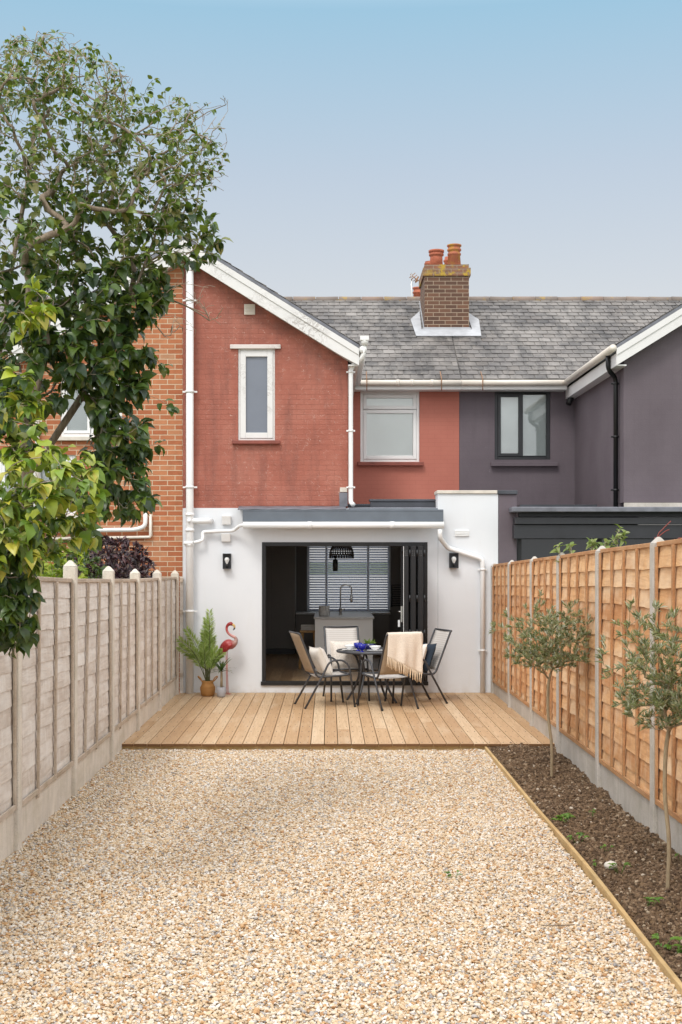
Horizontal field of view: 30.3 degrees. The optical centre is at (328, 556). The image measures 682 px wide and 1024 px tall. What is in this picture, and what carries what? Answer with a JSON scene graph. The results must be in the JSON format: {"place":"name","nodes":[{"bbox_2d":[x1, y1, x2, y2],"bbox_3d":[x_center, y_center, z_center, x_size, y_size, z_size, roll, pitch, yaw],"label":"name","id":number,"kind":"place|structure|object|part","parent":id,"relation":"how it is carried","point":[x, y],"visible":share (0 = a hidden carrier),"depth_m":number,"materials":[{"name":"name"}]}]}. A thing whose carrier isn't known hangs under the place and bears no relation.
{"place":"outdoors","nodes":[
{"label":"outdoors","id":0,"kind":"place"},
{"bbox_2d":[0,237,183,692],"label":"brick house","id":1,"kind":"structure","parent":0,"point":[159,531],"depth_m":18.64,"materials":[{"name":"brick"}]},
{"bbox_2d":[0,455,75,514],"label":"window","id":2,"kind":"structure","parent":1,"relation":"in","point":[2,467],"depth_m":18.68,"materials":[{"name":"plastic"}]},
{"bbox_2d":[61,380,121,436],"bbox_3d":[-3.520,-2.194,18.703,0.920,0.844,0.082,0,0,0],"label":"window","id":3,"kind":"structure","parent":1,"relation":"in","point":[78,426],"depth_m":18.71,"materials":[{"name":"plastic"}]},
{"bbox_2d":[256,563,387,744],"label":"ground","id":4,"kind":"structure","parent":0,"point":[342,573],"depth_m":158.57,"materials":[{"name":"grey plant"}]},
{"bbox_2d":[36,536,88,578],"bbox_3d":[-2.772,0.970,12.831,0.705,2.362,1.772,0,0,0],"label":"lime shrub","id":5,"kind":"object","parent":4,"relation":"on","point":[50,570],"visible":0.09,"depth_m":12.85,"materials":[{"name":"green plant"}]},
{"bbox_2d":[50,550,106,578],"bbox_3d":[-2.943,1.020,14.628,0.924,2.263,1.661,0,0,0],"label":"ivy bush","id":6,"kind":"object","parent":4,"relation":"on","point":[86,559],"visible":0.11,"depth_m":14.79,"materials":[{"name":"green plant"}]},
{"bbox_2d":[0,560,178,861],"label":"fence","id":7,"kind":"object","parent":4,"relation":"on","point":[89,686],"visible":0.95,"depth_m":10.99,"materials":[{"name":"wood"}]},
{"bbox_2d":[67,535,155,578],"bbox_3d":[-2.895,0.925,16.668,1.291,2.457,3.736,0,0,0],"label":"purple shrub","id":8,"kind":"object","parent":4,"relation":"on","point":[125,566],"visible":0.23,"depth_m":16.32,"materials":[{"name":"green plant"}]},
{"bbox_2d":[0,26,233,658],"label":"leafy tree","id":9,"kind":"object","parent":4,"relation":"on","point":[31,311],"visible":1,"depth_m":7.92,"materials":[{"name":"green plant"}]},
{"bbox_2d":[122,693,554,750],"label":"deck","id":10,"kind":"structure","parent":4,"relation":"on","point":[250,721],"depth_m":15.19,"materials":[{"name":"brown wood"}]},
{"bbox_2d":[180,577,182,692],"bbox_3d":[-2.175,1.200,18.593,0.049,1.800,0.065,0,0,0],"label":"fence return","id":11,"kind":"object","parent":10,"relation":"on","point":[181,632],"visible":0.76,"depth_m":18.60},
{"bbox_2d":[174,608,226,695],"bbox_3d":[-1.840,1.379,18.203,0.773,1.275,0.230,0,0,0],"label":"potted palm","id":12,"kind":"object","parent":10,"relation":"on","point":[206,651],"visible":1,"depth_m":18.17,"materials":[{"name":"plant"}]},
{"bbox_2d":[207,658,229,696],"bbox_3d":[-1.531,1.732,18.039,0.438,0.569,0.390,0,0,40],"label":"dragon plant","id":13,"kind":"object","parent":10,"relation":"on","point":[221,690],"visible":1,"depth_m":18.02,"materials":[{"name":"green plant"}]},
{"bbox_2d":[220,622,237,694],"bbox_3d":[-1.473,1.491,18.420,0.294,1.063,0.174,0,0,0],"label":"flamingo ornament","id":14,"kind":"object","parent":10,"relation":"on","point":[226,645],"visible":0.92,"depth_m":18.39,"materials":[{"name":"paint"}]},
{"bbox_2d":[289,631,355,708],"bbox_3d":[-0.089,1.518,17.008,0.798,1.010,0.568,0,0,-16],"label":"garden chair","id":15,"kind":"object","parent":10,"relation":"on","point":[302,651],"visible":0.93,"depth_m":16.84,"materials":[{"name":"black metal"}]},
{"bbox_2d":[309,646,332,674],"bbox_3d":[-0.103,1.415,17.035,0.240,0.406,0.439,0,0,-20],"label":"cushion","id":16,"kind":"object","parent":15,"relation":"on","point":[319,658],"visible":0.94,"depth_m":16.89,"materials":[{"name":"white fabric"}]},
{"bbox_2d":[322,626,369,701],"bbox_3d":[0.242,1.518,17.885,0.567,1.010,0.798,0,0,-9],"label":"garden chair","id":17,"kind":"object","parent":10,"relation":"on","point":[341,633],"visible":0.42,"depth_m":18.20,"materials":[{"name":"white fabric"}]},
{"bbox_2d":[329,640,359,668],"bbox_3d":[0.236,1.400,17.921,0.426,0.400,0.214,0,0,-9],"label":"cushion","id":18,"kind":"object","parent":17,"relation":"on","point":[350,660],"visible":0.69,"depth_m":17.85,"materials":[{"name":"white fabric"}]},
{"bbox_2d":[336,647,397,703],"bbox_3d":[0.600,1.661,17.480,0.986,0.728,0.986,0,0,0],"label":"round table","id":19,"kind":"object","parent":10,"relation":"on","point":[355,653],"visible":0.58,"depth_m":17.31,"materials":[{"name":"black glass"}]},
{"bbox_2d":[354,643,361,650],"bbox_3d":[0.408,1.248,17.350,0.120,0.109,0.120,0,0,0],"label":"blue glass","id":20,"kind":"object","parent":19,"relation":"on","point":[355,645],"visible":0.71,"depth_m":17.31,"materials":[{"name":"blue glass"}]},
{"bbox_2d":[358,644,365,651],"bbox_3d":[0.457,1.248,17.120,0.120,0.109,0.120,0,0,0],"label":"blue glass","id":21,"kind":"object","parent":19,"relation":"on","point":[361,647],"visible":1,"depth_m":17.08,"materials":[{"name":"blue glass"}]},
{"bbox_2d":[363,639,375,649],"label":"table plant","id":22,"kind":"object","parent":19,"relation":"on","point":[368,643],"visible":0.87,"depth_m":17.49,"materials":[{"name":"green plant"}]},
{"bbox_2d":[357,634,418,710],"bbox_3d":[0.810,1.518,16.803,0.567,1.010,0.798,0,0,-26],"label":"garden chair","id":23,"kind":"object","parent":10,"relation":"on","point":[385,671],"visible":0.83,"depth_m":16.64,"materials":[{"name":"black metal"}]},
{"bbox_2d":[387,632,422,682],"bbox_3d":[1.002,1.328,16.529,0.596,0.676,0.220,0,0,-26],"label":"throw","id":24,"kind":"object","parent":23,"relation":"on","point":[405,649],"visible":1,"depth_m":16.45,"materials":[{"name":"beige fabric"}]},
{"bbox_2d":[384,628,451,705],"bbox_3d":[1.243,1.518,17.391,0.798,1.010,0.567,0,0,-21],"label":"garden chair","id":25,"kind":"object","parent":10,"relation":"on","point":[440,637],"visible":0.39,"depth_m":17.40,"materials":[{"name":"grey metal"}]},
{"bbox_2d":[423,644,426,662],"bbox_3d":[1.224,1.395,17.362,0.182,0.399,0.415,0,0,-23],"label":"cushion","id":26,"kind":"object","parent":25,"relation":"on","point":[424,649],"visible":0.23,"depth_m":17.21,"materials":[{"name":"white fabric"}]},
{"bbox_2d":[423,642,436,670],"bbox_3d":[1.345,1.390,17.409,0.180,0.391,0.417,0,0,-21],"label":"cushion","id":27,"kind":"object","parent":25,"relation":"on","point":[430,652],"visible":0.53,"depth_m":17.26,"materials":[{"name":"blue fabric"}]},
{"bbox_2d":[183,240,497,700],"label":"red house","id":28,"kind":"structure","parent":4,"relation":"on","point":[319,419],"depth_m":18.65,"materials":[{"name":"brick"}]},
{"bbox_2d":[223,554,230,568],"bbox_3d":[-1.502,0.072,18.597,0.118,0.228,0.104,0,0,0],"label":"wall lamp","id":29,"kind":"object","parent":28,"relation":"attached to","point":[226,561],"visible":1,"depth_m":18.63,"materials":[{"name":"black metal"}]},
{"bbox_2d":[238,349,274,439],"bbox_3d":[-1.068,-2.401,18.699,0.549,1.359,0.082,0,0,0],"label":"window","id":30,"kind":"structure","parent":28,"relation":"in","point":[256,367],"depth_m":18.67,"materials":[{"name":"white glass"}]},
{"bbox_2d":[266,546,295,653],"bbox_3d":[-1.318,0.782,24.885,1.344,2.264,0.610,0,0,0],"label":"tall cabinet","id":31,"kind":"object","parent":28,"relation":"on","point":[280,592],"visible":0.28,"depth_m":24.58,"materials":[{"name":"black wood"}]},
{"bbox_3d":[-1.315,0.730,24.589,1.329,2.140,0.019,0,0,0],"label":"door","id":32,"kind":"part","parent":31,"relation":"part of","materials":[{"name":"black wood"}]},
{"bbox_2d":[298,630,314,668],"bbox_3d":[-0.341,1.588,21.500,0.349,0.656,0.309,0,0,0],"label":"wooden stool","id":33,"kind":"object","parent":28,"relation":"on","point":[302,632],"visible":0.53,"depth_m":21.38,"materials":[{"name":"brown wood"}]},
{"bbox_2d":[301,625,314,629],"bbox_3d":[-0.341,1.215,21.500,0.260,0.086,0.240,0,0,0],"label":"cushion pad","id":34,"kind":"object","parent":33,"relation":"on","point":[307,627],"visible":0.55,"depth_m":21.38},
{"bbox_2d":[329,546,353,570],"bbox_3d":[0.219,-0.052,21.000,0.420,0.596,0.420,0,0,0],"label":"pendant lamp","id":35,"kind":"object","parent":28,"relation":"hanging from","point":[349,555],"visible":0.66,"depth_m":20.86,"materials":[{"name":"wicker"}]},
{"bbox_2d":[296,612,390,653],"bbox_3d":[0.290,1.510,24.944,1.861,0.809,0.488,0,0,0],"label":"counter","id":36,"kind":"object","parent":28,"relation":"on","point":[380,625],"visible":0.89,"depth_m":24.75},
{"bbox_2d":[261,542,427,684],"bbox_3d":[0.238,0.851,18.390,2.481,2.123,0.760,0,0,0],"label":"folding door","id":37,"kind":"structure","parent":28,"relation":"attached to","point":[414,587],"depth_m":18.62,"materials":[{"name":"black metal"}]},
{"bbox_2d":[401,546,410,684],"bbox_3d":[1.127,0.852,18.390,0.106,1.996,0.760,0,0,0],"label":"door leaf","id":38,"kind":"structure","parent":37,"relation":"in","point":[405,552],"depth_m":18.03,"materials":[{"name":"black metal"}]},
{"bbox_2d":[409,546,417,684],"bbox_3d":[1.232,0.852,18.390,0.106,1.996,0.760,0,0,0],"label":"door leaf","id":39,"kind":"structure","parent":37,"relation":"in","point":[414,553],"depth_m":18.03,"materials":[{"name":"black metal"}]},
{"bbox_2d":[416,546,424,684],"bbox_3d":[1.337,0.852,18.390,0.106,1.996,0.760,0,0,0],"label":"door leaf","id":40,"kind":"structure","parent":37,"relation":"in","point":[421,553],"depth_m":18.03,"materials":[{"name":"black metal"}]},
{"bbox_2d":[308,546,388,610],"bbox_3d":[0.405,0.373,25.164,1.636,1.446,0.048,0,0,0],"label":"venetian blind","id":41,"kind":"object","parent":28,"relation":"attached to","point":[367,576],"visible":0.84,"depth_m":25.16,"materials":[{"name":"white"}]},
{"bbox_2d":[307,546,389,610],"bbox_3d":[0.405,0.413,25.363,1.676,1.386,0.075,0,0,0],"label":"window","id":42,"kind":"structure","parent":28,"relation":"in","point":[307,546],"depth_m":25.33,"materials":[{"name":"plastic"}]},
{"bbox_2d":[360,392,418,461],"bbox_3d":[1.095,-2.311,22.459,1.054,1.257,0.082,0,0,0],"label":"window","id":43,"kind":"structure","parent":28,"relation":"in","point":[389,421],"depth_m":22.47,"materials":[{"name":"plastic"}]},
{"bbox_2d":[391,585,400,606],"bbox_3d":[1.386,0.780,24.900,0.302,0.445,0.032,0,0,0],"label":"towel radiator","id":44,"kind":"object","parent":28,"relation":"attached to","point":[395,594],"visible":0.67,"depth_m":24.89,"materials":[{"name":"black metal"}]},
{"bbox_2d":[409,273,418,296],"bbox_3d":[1.890,-5.708,27.503,0.258,1.013,0.083,0,0,0],"label":"tv aerial","id":45,"kind":"object","parent":28,"relation":"attached to","point":[416,279],"visible":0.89,"depth_m":27.48,"materials":[{"name":"metal"}]},
{"bbox_2d":[413,287,419,296],"bbox_3d":[2.121,-4.768,28.900,0.451,2.737,0.800,0,0,0],"label":"chimney","id":46,"kind":"object","parent":28,"relation":"on","point":[416,291],"visible":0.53,"depth_m":28.61,"materials":[{"name":"ceramic"}]},
{"bbox_2d":[449,553,458,567],"bbox_3d":[1.854,0.061,18.594,0.131,0.224,0.104,0,0,0],"label":"wall lamp","id":47,"kind":"object","parent":28,"relation":"attached to","point":[453,560],"visible":1,"depth_m":18.63,"materials":[{"name":"black metal"}]},
{"bbox_2d":[484,746,681,996],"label":"timber edging","id":48,"kind":"object","parent":4,"relation":"on","point":[606,893],"visible":0.63,"depth_m":7.92,"materials":[{"name":"brown wood"}]},
{"bbox_2d":[491,537,681,854],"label":"fence","id":49,"kind":"object","parent":4,"relation":"on","point":[616,754],"visible":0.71,"depth_m":11.20,"materials":[{"name":"brown wood"}]},
{"bbox_2d":[550,524,629,561],"bbox_3d":[2.745,0.878,13.203,0.849,2.443,0.157,0,0,0],"label":"climbing plant","id":50,"kind":"object","parent":49,"relation":"attached to","point":[592,542],"visible":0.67,"depth_m":13.19,"materials":[{"name":"green plant"}]},
{"bbox_2d":[654,521,680,538],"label":"vine twig","id":51,"kind":"object","parent":49,"relation":"attached to","point":[664,531],"visible":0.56,"depth_m":9.60,"materials":[{"name":"brown plant"}]},
{"bbox_2d":[0,748,681,1023],"bbox_3d":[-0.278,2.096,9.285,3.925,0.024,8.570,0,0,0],"label":"gravel","id":52,"kind":"structure","parent":0,"point":[75,948],"depth_m":7.52,"materials":[{"name":"beige gravel"}]},
{"bbox_2d":[444,870,461,877],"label":"weed","id":53,"kind":"object","parent":52,"relation":"on","point":[448,872],"visible":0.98,"depth_m":8.12,"materials":[{"name":"green plant"}]},
{"bbox_2d":[541,924,573,925],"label":"fallen twig","id":54,"kind":"object","parent":52,"relation":"on","point":[558,925],"visible":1,"depth_m":7.01,"materials":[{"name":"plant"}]},
{"bbox_2d":[0,0,681,558],"label":"sky","id":55,"kind":"structure","parent":0,"point":[541,139],"materials":[{"name":"blue"}]},
{"bbox_2d":[314,613,373,670],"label":"kitchen island","id":56,"kind":"structure","parent":0,"point":[363,622],"depth_m":21.00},
{"bbox_2d":[319,606,329,615],"bbox_3d":[-0.073,0.929,21.400,0.184,0.170,0.184,0,0,0],"label":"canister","id":57,"kind":"object","parent":56,"relation":"on","point":[324,610],"visible":1,"depth_m":21.32,"materials":[{"name":"grey metal"}]},
{"bbox_2d":[339,584,352,614],"bbox_3d":[0.297,0.749,21.700,0.242,0.531,0.060,0,0,0],"label":"kitchen tap","id":58,"kind":"object","parent":56,"relation":"on","point":[341,609],"visible":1,"depth_m":21.69,"materials":[{"name":"metal"}]},
{"bbox_2d":[310,578,387,608],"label":"street","id":59,"kind":"structure","parent":0,"point":[349,593],"depth_m":72.13,"materials":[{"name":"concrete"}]},
{"bbox_2d":[452,296,681,563],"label":"dark house","id":60,"kind":"structure","parent":0,"point":[570,419],"depth_m":22.04,"materials":[{"name":"purple paint"}]},
{"bbox_2d":[495,392,549,459],"bbox_3d":[3.456,-2.341,22.448,0.993,1.237,0.096,0,0,0],"label":"window","id":61,"kind":"structure","parent":60,"relation":"in","point":[522,419],"depth_m":22.47,"materials":[{"name":"black glass"}]},
{"bbox_2d":[517,539,673,560],"bbox_3d":[5.498,0.869,18.660,5.405,2.262,0.060,0,0,0],"label":"glazed door","id":62,"kind":"structure","parent":60,"relation":"in","point":[527,549],"depth_m":18.67,"materials":[{"name":"black glass"}]},
{"bbox_2d":[487,742,681,981],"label":"soil","id":63,"kind":"structure","parent":0,"point":[653,943],"depth_m":9.13,"materials":[{"name":"brown soil"}]},
{"bbox_2d":[489,589,592,776],"bbox_3d":[2.038,1.201,11.858,1.085,1.799,0.959,0,0,0],"label":"olive tree","id":64,"kind":"object","parent":63,"relation":"on","point":[534,654],"visible":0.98,"depth_m":11.76,"materials":[{"name":"green plant"}]},
{"bbox_2d":[551,813,575,821],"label":"weed","id":65,"kind":"object","parent":63,"relation":"on","point":[568,816],"visible":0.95,"depth_m":9.77,"materials":[{"name":"green plant"}]},
{"bbox_2d":[567,832,588,842],"bbox_3d":[1.809,2.055,9.164,0.187,0.074,0.104,0,0,-27],"label":"weed","id":66,"kind":"object","parent":63,"relation":"on","point":[578,834],"visible":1,"depth_m":9.15,"materials":[{"name":"green plant"}]},
{"bbox_2d":[604,861,616,868],"bbox_3d":[1.863,2.038,8.300,0.089,0.057,0.071,0,0,0],"label":"white stone","id":67,"kind":"object","parent":63,"relation":"on","point":[606,865],"visible":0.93,"depth_m":8.28,"materials":[{"name":"white stone"}]},
{"bbox_2d":[608,862,631,873],"bbox_3d":[1.895,2.032,8.209,0.164,0.068,0.106,0,0,0],"label":"weed","id":68,"kind":"object","parent":63,"relation":"on","point":[625,863],"visible":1,"depth_m":8.20,"materials":[{"name":"green plant"}]},
{"bbox_2d":[593,597,681,887],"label":"olive tree","id":69,"kind":"object","parent":63,"relation":"on","point":[666,699],"visible":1,"depth_m":7.88,"materials":[{"name":"green plant"}]},
{"bbox_2d":[644,897,663,904],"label":"weed","id":70,"kind":"object","parent":63,"relation":"on","point":[649,898],"visible":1,"depth_m":7.42,"materials":[{"name":"green plant"}]},
{"bbox_2d":[650,933,676,946],"bbox_3d":[1.783,2.043,6.675,0.143,0.057,0.151,0,0,0],"label":"weed","id":71,"kind":"object","parent":63,"relation":"on","point":[656,936],"visible":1,"depth_m":6.68,"materials":[{"name":"green plant"}]},
{"bbox_2d":[663,936,681,953],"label":"weed","id":72,"kind":"object","parent":63,"relation":"on","point":[678,950],"visible":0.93,"depth_m":6.62,"materials":[{"name":"green plant"}]},
{"bbox_3d":[0.300,1.295,17.450,0.230,0.015,0.230,0,0,0],"label":"dinner plate","id":73,"kind":"object","parent":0,"visible":0},
{"bbox_2d":[344,645,353,648],"bbox_3d":[0.300,1.260,17.450,0.164,0.058,0.164,0,0,0],"label":"white bowl","id":74,"kind":"object","parent":73,"relation":"on","point":[349,646],"visible":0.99,"depth_m":17.39,"materials":[{"name":"white ceramic"}]},
{"bbox_3d":[0.642,1.295,17.300,0.230,0.015,0.230,0,0,0],"label":"dinner plate","id":75,"kind":"object","parent":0,"visible":0},
{"bbox_2d":[369,645,380,649],"bbox_3d":[0.642,1.260,17.300,0.164,0.058,0.164,0,0,0],"label":"white bowl","id":76,"kind":"object","parent":75,"relation":"on","point":[374,647],"visible":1,"depth_m":17.25,"materials":[{"name":"white ceramic"}]}
]}

